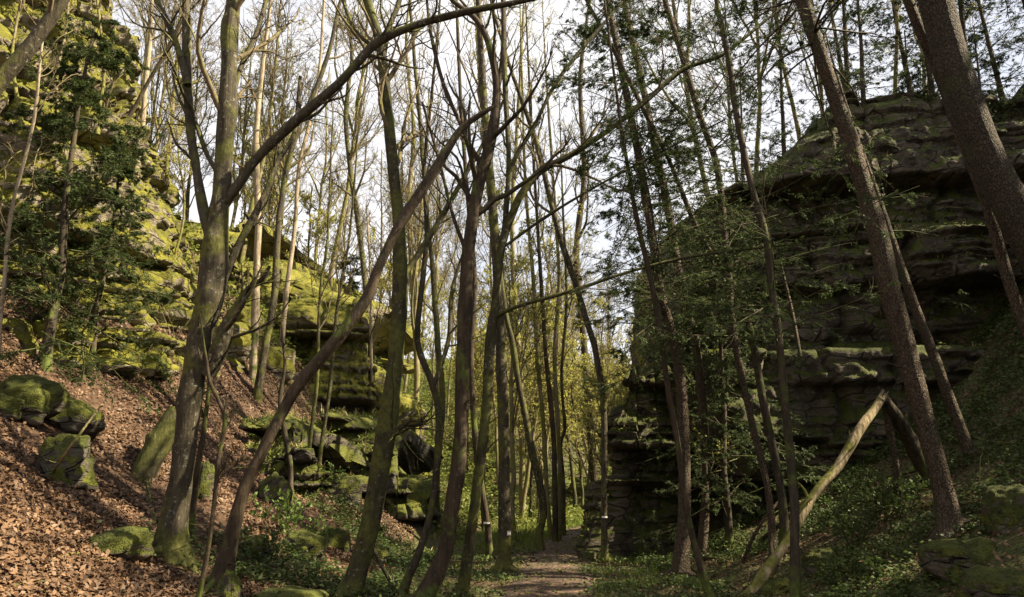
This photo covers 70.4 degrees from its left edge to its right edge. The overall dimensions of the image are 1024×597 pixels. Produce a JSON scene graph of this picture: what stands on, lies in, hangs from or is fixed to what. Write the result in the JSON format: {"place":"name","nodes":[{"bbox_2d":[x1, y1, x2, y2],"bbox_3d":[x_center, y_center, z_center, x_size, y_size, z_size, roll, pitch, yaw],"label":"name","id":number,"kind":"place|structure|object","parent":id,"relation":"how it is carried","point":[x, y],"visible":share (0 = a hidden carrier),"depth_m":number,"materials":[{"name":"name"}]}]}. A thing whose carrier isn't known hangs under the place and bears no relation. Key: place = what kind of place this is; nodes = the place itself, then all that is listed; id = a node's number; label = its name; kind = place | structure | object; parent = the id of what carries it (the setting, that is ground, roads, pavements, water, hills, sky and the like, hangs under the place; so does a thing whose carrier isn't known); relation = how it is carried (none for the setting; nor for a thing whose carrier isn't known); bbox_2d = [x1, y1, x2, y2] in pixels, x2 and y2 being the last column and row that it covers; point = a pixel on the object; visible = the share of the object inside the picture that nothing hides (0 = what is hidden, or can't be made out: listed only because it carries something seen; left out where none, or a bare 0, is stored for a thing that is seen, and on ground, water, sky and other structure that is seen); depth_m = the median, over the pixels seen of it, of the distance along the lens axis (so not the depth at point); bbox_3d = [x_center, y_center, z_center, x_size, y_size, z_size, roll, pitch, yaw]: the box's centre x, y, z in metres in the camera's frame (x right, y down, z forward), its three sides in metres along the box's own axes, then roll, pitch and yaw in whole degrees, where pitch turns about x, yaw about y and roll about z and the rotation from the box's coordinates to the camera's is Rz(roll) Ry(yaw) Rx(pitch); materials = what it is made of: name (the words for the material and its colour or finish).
{"place":"outdoors","nodes":[
{"label":"outdoors","id":0,"kind":"place"},
{"bbox_2d":[0,214,1023,596],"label":"forest floor","id":1,"kind":"structure","parent":0,"point":[1012,539],"depth_m":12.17,"materials":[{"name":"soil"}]},
{"bbox_2d":[0,0,69,95],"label":"leaning tree","id":2,"kind":"object","parent":1,"relation":"on","point":[14,64],"visible":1,"depth_m":9.54,"materials":[{"name":"brown plant"}]},
{"bbox_2d":[0,374,70,426],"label":"boulder","id":3,"kind":"object","parent":1,"relation":"on","point":[43,397],"visible":0.64,"depth_m":10.73,"materials":[{"name":"stone"}]},
{"bbox_2d":[0,0,77,353],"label":"sapling","id":4,"kind":"object","parent":1,"relation":"on","point":[8,225],"visible":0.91,"depth_m":12.01,"materials":[{"name":"brown plant"}]},
{"bbox_2d":[36,434,97,491],"bbox_3d":[-6.124,2.365,9.908,0.936,1.033,0.683,-8,-16,28],"label":"boulder","id":5,"kind":"object","parent":1,"relation":"on","point":[76,466],"visible":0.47,"depth_m":9.71,"materials":[{"name":"stone"}]},
{"bbox_2d":[43,397,105,437],"bbox_3d":[-6.909,1.845,11.298,1.063,0.696,0.706,5,-15,-19],"label":"boulder","id":6,"kind":"object","parent":1,"relation":"on","point":[74,416],"visible":0.49,"depth_m":11.07,"materials":[{"name":"stone"}]},
{"bbox_2d":[50,304,102,386],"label":"young conifer","id":7,"kind":"object","parent":1,"relation":"on","point":[81,334],"visible":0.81,"depth_m":12.79,"materials":[{"name":"green plant"}]},
{"bbox_2d":[0,2,176,415],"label":"young conifer","id":8,"kind":"object","parent":1,"relation":"on","point":[61,120],"visible":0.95,"depth_m":12.97,"materials":[{"name":"green plant"}]},
{"bbox_2d":[16,134,194,388],"bbox_3d":[-7.672,-0.529,14.030,3.153,5.258,2.982,-13,-19,42],"label":"young conifer","id":9,"kind":"object","parent":1,"relation":"on","point":[129,173],"visible":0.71,"depth_m":13.75,"materials":[{"name":"green plant"}]},
{"bbox_2d":[0,0,246,377],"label":"rock cliff","id":10,"kind":"structure","parent":1,"relation":"on","point":[161,228],"depth_m":14.82,"materials":[{"name":"stone"}]},
{"bbox_2d":[130,0,210,188],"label":"cliff pine","id":11,"kind":"object","parent":10,"relation":"on","point":[148,59],"visible":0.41,"depth_m":16.75,"materials":[{"name":"brown plant"}]},
{"bbox_2d":[159,103,200,258],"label":"cliff sapling","id":12,"kind":"object","parent":10,"relation":"on","point":[185,174],"visible":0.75,"depth_m":17.97,"materials":[{"name":"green plant"}]},
{"bbox_2d":[88,526,158,561],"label":"boulder","id":13,"kind":"object","parent":1,"relation":"on","point":[131,543],"visible":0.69,"depth_m":8.21,"materials":[{"name":"stone"}]},
{"bbox_2d":[132,406,175,481],"bbox_3d":[-5.644,2.416,11.569,0.440,1.401,0.839,-13,-19,43],"label":"boulder","id":14,"kind":"object","parent":1,"relation":"on","point":[156,449],"visible":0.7,"depth_m":11.41,"materials":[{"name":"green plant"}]},
{"bbox_2d":[138,32,216,169],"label":"bare tree","id":15,"kind":"object","parent":1,"relation":"on","point":[153,112],"visible":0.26,"depth_m":26.50,"materials":[{"name":"brown plant"}]},
{"bbox_2d":[147,0,224,173],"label":"bare tree","id":16,"kind":"object","parent":1,"relation":"on","point":[172,101],"visible":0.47,"depth_m":25.38,"materials":[{"name":"plant"}]},
{"bbox_2d":[114,0,270,157],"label":"bare tree","id":17,"kind":"object","parent":1,"relation":"on","point":[158,121],"visible":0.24,"depth_m":31.05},
{"bbox_2d":[150,36,253,221],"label":"bare tree","id":18,"kind":"object","parent":1,"relation":"on","point":[187,197],"visible":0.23,"depth_m":28.43,"materials":[{"name":"brown plant"}]},
{"bbox_2d":[188,316,222,542],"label":"sapling","id":19,"kind":"object","parent":1,"relation":"on","point":[195,488],"visible":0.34,"depth_m":10.12,"materials":[{"name":"red plant"}]},
{"bbox_2d":[188,314,249,596],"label":"twisted sapling","id":20,"kind":"object","parent":1,"relation":"on","point":[218,472],"visible":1,"depth_m":8.32,"materials":[{"name":"red plant"}]},
{"bbox_2d":[202,0,273,383],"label":"slope tree","id":21,"kind":"object","parent":1,"relation":"on","point":[255,316],"visible":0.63,"depth_m":18.79,"materials":[{"name":"brown plant"}]},
{"bbox_2d":[181,27,297,227],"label":"bare tree","id":22,"kind":"object","parent":1,"relation":"on","point":[243,152],"visible":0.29,"depth_m":27.68,"materials":[{"name":"brown plant"}]},
{"bbox_2d":[184,212,327,296],"bbox_3d":[-10.335,0.353,24.315,7.261,6.575,8.173,0,-14,0],"label":"rock outcrop","id":23,"kind":"object","parent":1,"relation":"on","point":[266,248],"visible":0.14,"depth_m":25.00,"materials":[{"name":"stone"}]},
{"bbox_2d":[192,0,327,267],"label":"bare tree","id":24,"kind":"object","parent":1,"relation":"on","point":[272,76],"visible":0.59,"depth_m":26.21,"materials":[{"name":"wood"}]},
{"bbox_2d":[239,79,295,228],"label":"bare tree","id":25,"kind":"object","parent":1,"relation":"on","point":[271,154],"visible":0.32,"depth_m":27.33,"materials":[{"name":"brown plant"}]},
{"bbox_2d":[248,484,312,535],"bbox_3d":[-3.703,3.460,11.789,0.834,0.860,0.983,-4,-15,18],"label":"shrub","id":26,"kind":"object","parent":1,"relation":"on","point":[288,516],"visible":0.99,"depth_m":11.60,"materials":[{"name":"green plant"}]},
{"bbox_2d":[235,15,350,233],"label":"bare tree","id":27,"kind":"object","parent":1,"relation":"on","point":[282,122],"visible":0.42,"depth_m":27.77,"materials":[{"name":"brown plant"}]},
{"bbox_2d":[280,530,327,565],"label":"boulder","id":28,"kind":"object","parent":1,"relation":"on","point":[311,542],"visible":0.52,"depth_m":11.15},
{"bbox_2d":[238,414,370,509],"bbox_3d":[-4.847,4.340,15.612,3.780,3.753,4.030,0,-14,0],"label":"rock outcrop","id":29,"kind":"object","parent":1,"relation":"on","point":[342,452],"visible":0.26,"depth_m":15.26,"materials":[{"name":"stone"}]},
{"bbox_2d":[249,0,370,402],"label":"slope tree","id":30,"kind":"object","parent":1,"relation":"on","point":[263,356],"visible":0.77,"depth_m":18.32,"materials":[{"name":"brown plant"}]},
{"bbox_2d":[277,0,344,346],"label":"slope tree","id":31,"kind":"object","parent":1,"relation":"on","point":[291,255],"visible":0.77,"depth_m":20.95,"materials":[{"name":"brown plant"}]},
{"bbox_2d":[282,177,349,275],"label":"bare tree","id":32,"kind":"object","parent":1,"relation":"on","point":[308,196],"visible":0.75,"depth_m":26.77,"materials":[{"name":"brown plant"}]},
{"bbox_2d":[275,62,377,260],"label":"bare tree","id":33,"kind":"object","parent":1,"relation":"on","point":[325,135],"visible":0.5,"depth_m":31.90,"materials":[{"name":"brown plant"}]},
{"bbox_2d":[118,0,536,574],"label":"forked tree","id":34,"kind":"object","parent":1,"relation":"on","point":[217,262],"visible":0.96,"depth_m":10.28,"materials":[{"name":"brown plant"}]},
{"bbox_2d":[236,254,432,481],"bbox_3d":[-6.399,3.352,24.320,8.528,10.048,9.216,0,-14,0],"label":"rock outcrop","id":35,"kind":"object","parent":1,"relation":"on","point":[354,345],"visible":0.2,"depth_m":21.95,"materials":[{"name":"stone"}]},
{"bbox_2d":[297,81,377,499],"bbox_3d":[-4.040,-0.404,15.420,1.665,9.624,1.916,9,-17,-34],"label":"sapling","id":36,"kind":"object","parent":1,"relation":"on","point":[322,274],"visible":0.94,"depth_m":15.63,"materials":[{"name":"brown plant"}]},
{"bbox_2d":[324,473,361,507],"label":"boulder","id":37,"kind":"object","parent":1,"relation":"on","point":[348,486],"visible":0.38,"depth_m":15.66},
{"bbox_2d":[196,105,494,595],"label":"arched tree","id":38,"kind":"object","parent":1,"relation":"on","point":[226,557],"visible":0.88,"depth_m":9.33,"materials":[{"name":"red plant"}]},
{"bbox_2d":[313,83,381,498],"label":"sapling","id":39,"kind":"object","parent":1,"relation":"on","point":[323,427],"visible":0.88,"depth_m":16.08,"materials":[{"name":"brown plant"}]},
{"bbox_2d":[313,0,395,290],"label":"valley tree","id":40,"kind":"object","parent":1,"relation":"on","point":[351,177],"visible":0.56,"depth_m":25.96,"materials":[{"name":"brown plant"}]},
{"bbox_2d":[301,0,420,287],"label":"bare tree","id":41,"kind":"object","parent":1,"relation":"on","point":[354,136],"visible":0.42,"depth_m":26.70,"materials":[{"name":"wood"}]},
{"bbox_2d":[353,184,391,385],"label":"sapling","id":42,"kind":"object","parent":1,"relation":"on","point":[371,339],"visible":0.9,"depth_m":22.02,"materials":[{"name":"brown plant"}]},
{"bbox_2d":[314,411,463,552],"bbox_3d":[-3.242,5.053,18.692,5.090,4.177,5.576,11,-18,-39],"label":"rock outcrop","id":43,"kind":"object","parent":1,"relation":"on","point":[404,489],"visible":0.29,"depth_m":18.20,"materials":[{"name":"stone"}]},
{"bbox_2d":[171,205,618,539],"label":"undergrowth","id":44,"kind":"object","parent":1,"relation":"on","point":[574,513],"visible":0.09,"depth_m":32.15,"materials":[{"name":"plant"}]},
{"bbox_2d":[377,0,440,436],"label":"valley tree","id":45,"kind":"object","parent":1,"relation":"on","point":[410,178],"visible":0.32,"depth_m":27.12,"materials":[{"name":"brown plant"}]},
{"bbox_2d":[314,0,517,596],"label":"speckled tree","id":46,"kind":"object","parent":1,"relation":"on","point":[388,430],"visible":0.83,"depth_m":10.77,"materials":[{"name":"brown plant"}]},
{"bbox_2d":[371,0,465,532],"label":"valley tree","id":47,"kind":"object","parent":1,"relation":"on","point":[437,337],"visible":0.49,"depth_m":20.46,"materials":[{"name":"brown plant"}]},
{"bbox_2d":[374,57,486,434],"bbox_3d":[-2.718,-1.954,25.166,4.741,15.566,6.551,8,-20,-17],"label":"bare tree","id":48,"kind":"object","parent":1,"relation":"on","point":[414,295],"visible":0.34,"depth_m":25.78,"materials":[{"name":"wood"}]},
{"bbox_2d":[407,138,486,469],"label":"bare tree","id":49,"kind":"object","parent":1,"relation":"on","point":[437,278],"visible":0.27,"depth_m":32.83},
{"bbox_2d":[393,0,504,596],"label":"forked sapling","id":50,"kind":"object","parent":1,"relation":"on","point":[415,560],"visible":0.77,"depth_m":11.05,"materials":[{"name":"brown plant"}]},
{"bbox_2d":[419,0,520,573],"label":"marked tree","id":51,"kind":"object","parent":1,"relation":"on","point":[503,562],"visible":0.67,"depth_m":13.62,"materials":[{"name":"brown plant"}]},
{"bbox_2d":[422,0,518,560],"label":"marked tree","id":52,"kind":"object","parent":1,"relation":"on","point":[489,552],"visible":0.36,"depth_m":16.80,"materials":[{"name":"brown plant"}]},
{"bbox_2d":[414,315,548,531],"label":"bare tree","id":53,"kind":"object","parent":1,"relation":"on","point":[478,347],"visible":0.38,"depth_m":22.88,"materials":[{"name":"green plant"}]},
{"bbox_2d":[419,0,546,550],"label":"tree","id":54,"kind":"object","parent":1,"relation":"on","point":[536,467],"visible":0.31,"depth_m":17.08,"materials":[{"name":"brown plant"}]},
{"bbox_2d":[396,0,581,596],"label":"dark tree","id":55,"kind":"object","parent":1,"relation":"on","point":[432,581],"visible":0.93,"depth_m":10.84,"materials":[{"name":"brown plant"}]},
{"bbox_2d":[1,54,1020,550],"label":"ledge plants","id":56,"kind":"object","parent":1,"relation":"on","point":[319,466],"visible":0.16,"depth_m":17.12,"materials":[{"name":"green plant"}]},
{"bbox_2d":[486,3,548,518],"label":"valley tree","id":57,"kind":"object","parent":1,"relation":"on","point":[521,452],"visible":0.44,"depth_m":30.83,"materials":[{"name":"brown plant"}]},
{"bbox_2d":[475,185,566,539],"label":"bare tree","id":58,"kind":"object","parent":1,"relation":"on","point":[528,316],"visible":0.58,"depth_m":20.17,"materials":[{"name":"brown plant"}]},
{"bbox_2d":[498,0,554,538],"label":"tree","id":59,"kind":"object","parent":1,"relation":"on","point":[545,458],"visible":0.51,"depth_m":20.57,"materials":[{"name":"brown plant"}]},
{"bbox_2d":[493,0,561,541],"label":"tree","id":60,"kind":"object","parent":1,"relation":"on","point":[554,463],"visible":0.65,"depth_m":19.75,"materials":[{"name":"brown plant"}]},
{"bbox_2d":[466,0,613,562],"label":"cliff corner tree","id":61,"kind":"object","parent":1,"relation":"on","point":[600,378],"visible":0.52,"depth_m":16.17,"materials":[{"name":"brown plant"}]},
{"bbox_2d":[495,191,604,523],"bbox_3d":[1.788,2.018,26.951,3.953,12.984,5.033,-10,-17,34],"label":"bare tree","id":62,"kind":"object","parent":1,"relation":"on","point":[528,466],"visible":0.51,"depth_m":26.89,"materials":[{"name":"brown plant"}]},
{"bbox_2d":[518,0,583,540],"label":"tree","id":63,"kind":"object","parent":1,"relation":"on","point":[556,397],"visible":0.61,"depth_m":20.17,"materials":[{"name":"brown plant"}]},
{"bbox_2d":[508,292,594,528],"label":"bare tree","id":64,"kind":"object","parent":1,"relation":"on","point":[567,380],"visible":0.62,"depth_m":24.19,"materials":[{"name":"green plant"}]},
{"bbox_2d":[91,279,1023,596],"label":"ground herbs","id":65,"kind":"object","parent":1,"relation":"on","point":[379,577],"visible":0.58,"depth_m":11.47,"materials":[{"name":"plant"}]},
{"bbox_2d":[534,353,599,509],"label":"bare tree","id":66,"kind":"object","parent":1,"relation":"on","point":[575,430],"visible":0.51,"depth_m":28.79,"materials":[{"name":"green plant"}]},
{"bbox_2d":[413,516,728,596],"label":"grass","id":67,"kind":"structure","parent":1,"relation":"on","point":[575,524],"depth_m":17.06,"materials":[{"name":"plant"}]},
{"bbox_2d":[537,74,626,535],"bbox_3d":[2.124,-0.035,22.315,1.720,14.690,3.135,-13,-19,42],"label":"tree","id":68,"kind":"object","parent":1,"relation":"on","point":[566,312],"visible":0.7,"depth_m":21.84,"materials":[{"name":"brown plant"}]},
{"bbox_2d":[554,1,613,481],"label":"valley tree","id":69,"kind":"object","parent":1,"relation":"on","point":[592,466],"visible":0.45,"depth_m":31.59,"materials":[{"name":"red plant"}]},
{"bbox_2d":[574,363,626,474],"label":"bare tree","id":70,"kind":"object","parent":1,"relation":"on","point":[593,384],"visible":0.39,"depth_m":21.33,"materials":[{"name":"plant"}]},
{"bbox_2d":[452,0,813,596],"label":"slim tree","id":71,"kind":"object","parent":1,"relation":"on","point":[464,579],"visible":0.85,"depth_m":11.18,"materials":[{"name":"brown plant"}]},
{"bbox_2d":[500,0,782,581],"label":"spruce tree","id":72,"kind":"object","parent":1,"relation":"on","point":[681,559],"visible":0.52,"depth_m":13.45,"materials":[{"name":"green plant"}]},
{"bbox_2d":[537,0,762,596],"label":"spruce tree","id":73,"kind":"object","parent":1,"relation":"on","point":[662,339],"visible":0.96,"depth_m":10.58,"materials":[{"name":"brown plant"}]},
{"bbox_2d":[573,0,773,561],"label":"spruce tree","id":74,"kind":"object","parent":1,"relation":"on","point":[703,533],"visible":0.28,"depth_m":15.72,"materials":[{"name":"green plant"}]},
{"bbox_2d":[563,0,802,549],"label":"spruce tree","id":75,"kind":"object","parent":1,"relation":"on","point":[779,482],"visible":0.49,"depth_m":13.42,"materials":[{"name":"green plant"}]},
{"bbox_2d":[624,313,788,530],"bbox_3d":[4.303,3.271,16.648,3.651,6.088,3.453,11,-18,-37],"label":"young conifer","id":76,"kind":"object","parent":1,"relation":"on","point":[699,473],"visible":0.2,"depth_m":16.02,"materials":[{"name":"green plant"}]},
{"bbox_2d":[672,0,779,180],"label":"bare tree","id":77,"kind":"object","parent":1,"relation":"on","point":[703,45],"visible":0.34,"depth_m":21.82,"materials":[{"name":"brown plant"}]},
{"bbox_2d":[594,0,858,561],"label":"spruce tree","id":78,"kind":"object","parent":1,"relation":"on","point":[754,434],"visible":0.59,"depth_m":13.28,"materials":[{"name":"green plant"}]},
{"bbox_2d":[631,255,846,551],"bbox_3d":[4.385,2.507,15.252,4.149,6.919,3.924,-12,-18,40],"label":"young conifer","id":79,"kind":"object","parent":1,"relation":"on","point":[726,500],"visible":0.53,"depth_m":14.63,"materials":[{"name":"green plant"}]},
{"bbox_2d":[615,0,918,596],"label":"spruce tree","id":80,"kind":"object","parent":1,"relation":"on","point":[794,570],"visible":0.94,"depth_m":10.43,"materials":[{"name":"green plant"}]},
{"bbox_2d":[746,0,816,173],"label":"spruce tree","id":81,"kind":"object","parent":1,"relation":"on","point":[782,102],"visible":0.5,"depth_m":20.68,"materials":[{"name":"green plant"}]},
{"bbox_2d":[573,83,1023,558],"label":"rock cliff","id":82,"kind":"structure","parent":1,"relation":"on","point":[834,392],"depth_m":17.17,"materials":[{"name":"stone"}]},
{"bbox_2d":[576,0,747,205],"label":"bare tree","id":83,"kind":"object","parent":82,"relation":"on","point":[685,84],"visible":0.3,"depth_m":19.98,"materials":[{"name":"wood"}]},
{"bbox_2d":[748,0,903,116],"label":"tree","id":84,"kind":"object","parent":82,"relation":"on","point":[807,68],"visible":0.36,"depth_m":22.54,"materials":[{"name":"brown plant"}]},
{"bbox_2d":[883,30,983,339],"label":"spruce tree","id":85,"kind":"object","parent":82,"relation":"on","point":[924,215],"visible":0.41,"depth_m":18.86,"materials":[{"name":"green plant"}]},
{"bbox_2d":[955,0,1023,119],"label":"spruce tree","id":86,"kind":"object","parent":82,"relation":"on","point":[997,78],"visible":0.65,"depth_m":19.31,"materials":[{"name":"green plant"}]},
{"bbox_2d":[738,390,888,596],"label":"fallen log","id":87,"kind":"object","parent":1,"relation":"on","point":[767,568],"visible":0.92,"depth_m":10.27,"materials":[{"name":"brown wood"}]},
{"bbox_2d":[683,0,982,552],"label":"spruce tree","id":88,"kind":"object","parent":1,"relation":"on","point":[948,514],"visible":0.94,"depth_m":10.01,"materials":[{"name":"brown plant"}]},
{"bbox_2d":[816,542,883,590],"bbox_3d":[4.380,3.429,9.029,0.958,0.747,0.928,-11,-18,39],"label":"shrub","id":89,"kind":"object","parent":1,"relation":"on","point":[841,560],"visible":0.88,"depth_m":9.05,"materials":[{"name":"plant"}]},
{"bbox_2d":[820,506,879,548],"bbox_3d":[4.942,3.330,10.525,0.846,0.639,0.982,0,-14,0],"label":"shrub","id":90,"kind":"object","parent":1,"relation":"on","point":[853,528],"visible":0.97,"depth_m":10.53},
{"bbox_2d":[793,0,915,131],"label":"spruce tree","id":91,"kind":"object","parent":1,"relation":"on","point":[844,54],"visible":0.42,"depth_m":21.44,"materials":[{"name":"green plant"}]},
{"bbox_2d":[819,0,916,201],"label":"spruce tree","id":92,"kind":"object","parent":1,"relation":"on","point":[862,75],"visible":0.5,"depth_m":20.06,"materials":[{"name":"green plant"}]},
{"bbox_2d":[839,477,921,522],"bbox_3d":[5.678,3.105,11.228,0.994,0.745,1.291,0,-14,0],"label":"shrub","id":93,"kind":"object","parent":1,"relation":"on","point":[876,494],"visible":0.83,"depth_m":11.06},
{"bbox_2d":[760,0,1023,270],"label":"spruce tree","id":94,"kind":"object","parent":1,"relation":"on","point":[1001,184],"visible":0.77,"depth_m":8.88,"materials":[{"name":"brown plant"}]},
{"bbox_2d":[814,30,979,465],"bbox_3d":[6.562,-1.064,12.597,2.226,8.200,1.658,0,-14,0],"label":"spruce tree","id":95,"kind":"object","parent":1,"relation":"on","point":[966,444],"visible":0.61,"depth_m":12.25,"materials":[{"name":"brown plant"}]},
{"bbox_2d":[882,396,930,489],"bbox_3d":[6.261,2.356,11.413,1.525,1.568,0.271,11,-17,-37],"label":"broken snag","id":96,"kind":"object","parent":1,"relation":"on","point":[906,435],"visible":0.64,"depth_m":11.32,"materials":[{"name":"brown plant"}]},
{"bbox_2d":[917,537,996,585],"bbox_3d":[5.040,2.975,8.209,0.843,0.543,0.651,6,-15,-23],"label":"boulder","id":97,"kind":"object","parent":1,"relation":"on","point":[937,558],"visible":0.67,"depth_m":8.02,"materials":[{"name":"stone"}]},
{"bbox_2d":[901,0,1023,339],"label":"spruce tree","id":98,"kind":"object","parent":1,"relation":"on","point":[1007,278],"visible":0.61,"depth_m":9.07,"materials":[{"name":"brown plant"}]},
{"bbox_2d":[955,565,1023,596],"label":"boulder","id":99,"kind":"object","parent":1,"relation":"on","point":[979,581],"visible":1,"depth_m":6.81,"materials":[{"name":"stone"}]},
{"bbox_2d":[979,483,1023,534],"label":"boulder","id":100,"kind":"object","parent":1,"relation":"on","point":[1002,509],"visible":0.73,"depth_m":8.50,"materials":[{"name":"stone"}]},
{"bbox_2d":[504,526,593,596],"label":"path","id":101,"kind":"structure","parent":0,"point":[542,585],"depth_m":12.10,"materials":[{"name":"soil"}]},
{"bbox_2d":[486,526,613,596],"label":"pebbles","id":102,"kind":"object","parent":101,"relation":"on","point":[527,576],"visible":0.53,"depth_m":12.67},
{"bbox_2d":[112,0,1023,363],"label":"sky","id":103,"kind":"structure","parent":0,"point":[559,5],"materials":[{"name":"white"}]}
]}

